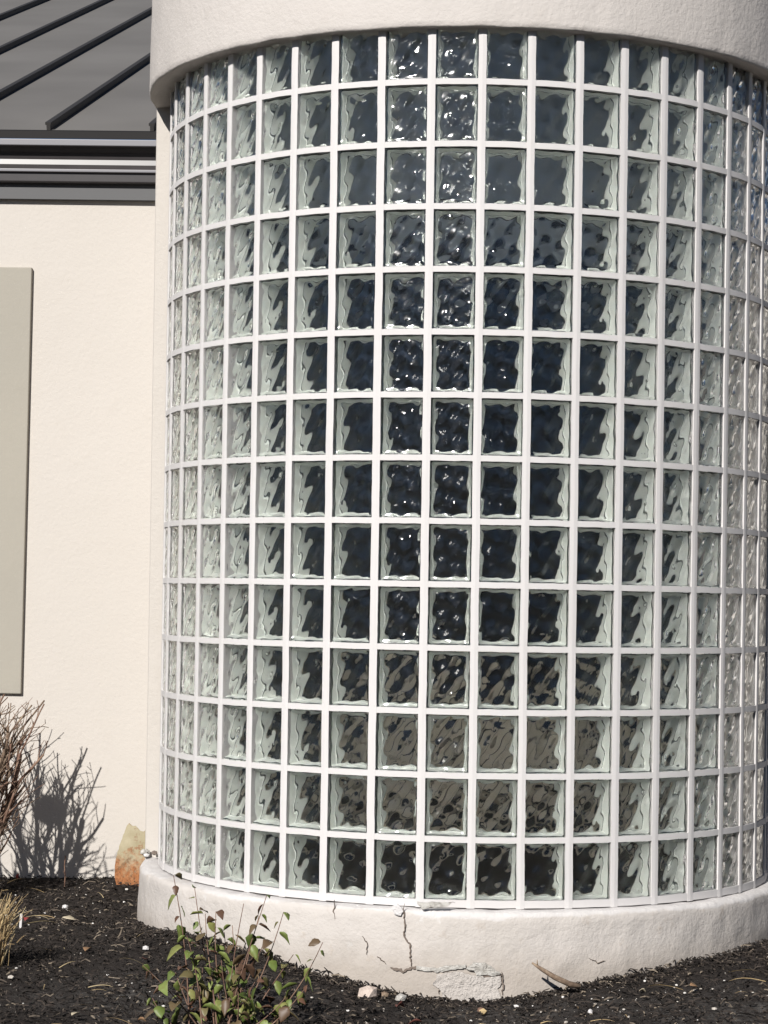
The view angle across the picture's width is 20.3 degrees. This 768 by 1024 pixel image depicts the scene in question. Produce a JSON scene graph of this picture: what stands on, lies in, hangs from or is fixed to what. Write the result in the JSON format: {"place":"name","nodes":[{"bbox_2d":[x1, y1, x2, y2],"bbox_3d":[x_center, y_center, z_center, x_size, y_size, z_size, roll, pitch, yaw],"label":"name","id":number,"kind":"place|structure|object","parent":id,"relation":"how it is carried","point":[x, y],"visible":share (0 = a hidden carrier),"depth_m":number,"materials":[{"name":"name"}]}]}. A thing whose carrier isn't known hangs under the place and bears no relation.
{"place":"outdoors","nodes":[
{"label":"outdoors","id":0,"kind":"place"},
{"bbox_2d":[0,874,767,1023],"bbox_3d":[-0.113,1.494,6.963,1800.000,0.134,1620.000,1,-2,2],"label":"ground","id":1,"kind":"structure","parent":0,"point":[88,967],"depth_m":6.62,"materials":[{"name":"black soil"}]},
{"bbox_2d":[0,890,31,968],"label":"dry grass clump","id":2,"kind":"object","parent":1,"relation":"on","point":[3,922],"visible":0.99,"depth_m":6.85,"materials":[{"name":"plant"}]},
{"bbox_2d":[0,694,48,856],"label":"bare shrub","id":3,"kind":"object","parent":1,"relation":"on","point":[9,751],"visible":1,"depth_m":8.53,"materials":[{"name":"brown plant"}]},
{"bbox_2d":[63,856,65,884],"bbox_3d":[-1.310,1.483,8.786,0.012,0.145,0.005,1,-2,2],"label":"dead twig","id":4,"kind":"object","parent":1,"relation":"on","point":[64,871],"visible":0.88,"depth_m":8.79,"materials":[{"name":"brown wood"}]},
{"bbox_2d":[62,915,74,919],"bbox_3d":[-1.137,1.465,7.727,0.043,0.015,0.031,2,-3,-24],"label":"fallen leaf","id":5,"kind":"object","parent":1,"relation":"on","point":[69,917],"visible":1,"depth_m":7.73,"materials":[{"name":"beige plant"}]},
{"bbox_2d":[115,823,144,885],"bbox_3d":[-1.020,1.334,8.778,0.162,0.431,0.065,1,-2,10],"label":"upright stone slab","id":6,"kind":"object","parent":1,"relation":"on","point":[130,859],"visible":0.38,"depth_m":8.77,"materials":[{"name":"beige stone"}]},
{"bbox_2d":[142,872,324,1023],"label":"leafy plant","id":7,"kind":"object","parent":1,"relation":"on","point":[248,1010],"visible":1,"depth_m":5.99,"materials":[{"name":"green plant"}]},
{"bbox_2d":[358,986,376,998],"bbox_3d":[-0.051,1.488,6.627,0.056,0.048,0.052,0,-3,26],"label":"plaster lump","id":8,"kind":"object","parent":1,"relation":"on","point":[370,991],"visible":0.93,"depth_m":6.61,"materials":[{"name":"white stone"}]},
{"bbox_2d":[0,878,765,1023],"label":"straw litter","id":9,"kind":"object","parent":1,"relation":"on","point":[291,979],"visible":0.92,"depth_m":6.77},
{"bbox_2d":[0,0,767,1003],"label":"building","id":10,"kind":"structure","parent":1,"relation":"on","point":[384,494],"depth_m":7.05,"materials":[{"name":"white paint"}]},
{"bbox_2d":[158,28,767,908],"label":"glass block window","id":11,"kind":"structure","parent":10,"relation":"in","point":[438,625],"depth_m":6.99,"materials":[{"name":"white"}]},
{"bbox_2d":[0,883,767,1023],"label":"pebbles","id":12,"kind":"object","parent":1,"relation":"on","point":[515,1006],"visible":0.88,"depth_m":6.59,"materials":[{"name":"white stone"}]},
{"bbox_2d":[380,991,388,996],"bbox_3d":[0.001,1.503,6.672,0.026,0.019,0.020,-1,-3,35],"label":"pebble","id":13,"kind":"object","parent":1,"relation":"on","point":[386,994],"visible":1,"depth_m":6.67,"materials":[{"name":"brown stone"}]},
{"bbox_2d":[395,1001,404,1007],"bbox_3d":[0.048,1.481,6.447,0.029,0.026,0.032,1,-2,2],"label":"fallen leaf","id":14,"kind":"object","parent":1,"relation":"on","point":[401,1003],"visible":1,"depth_m":6.45,"materials":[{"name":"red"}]},
{"bbox_2d":[395,993,405,1001],"bbox_3d":[0.051,1.508,6.651,0.031,0.029,0.032,-1,-3,41],"label":"plaster lump","id":15,"kind":"object","parent":1,"relation":"on","point":[399,997],"visible":0.96,"depth_m":6.64,"materials":[{"name":"white stone"}]},
{"bbox_2d":[479,1008,486,1014],"bbox_3d":[0.302,1.530,6.561,0.021,0.022,0.021,2,-2,-14],"label":"pebble","id":16,"kind":"object","parent":1,"relation":"on","point":[483,1011],"visible":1,"depth_m":6.55,"materials":[{"name":"stone"}]},
{"bbox_2d":[531,960,580,988],"bbox_3d":[0.538,1.443,6.686,0.157,0.090,0.021,1,-2,-7],"label":"fallen stick","id":17,"kind":"object","parent":1,"relation":"on","point":[561,980],"visible":1,"depth_m":6.68,"materials":[{"name":"beige wood"}]}
]}

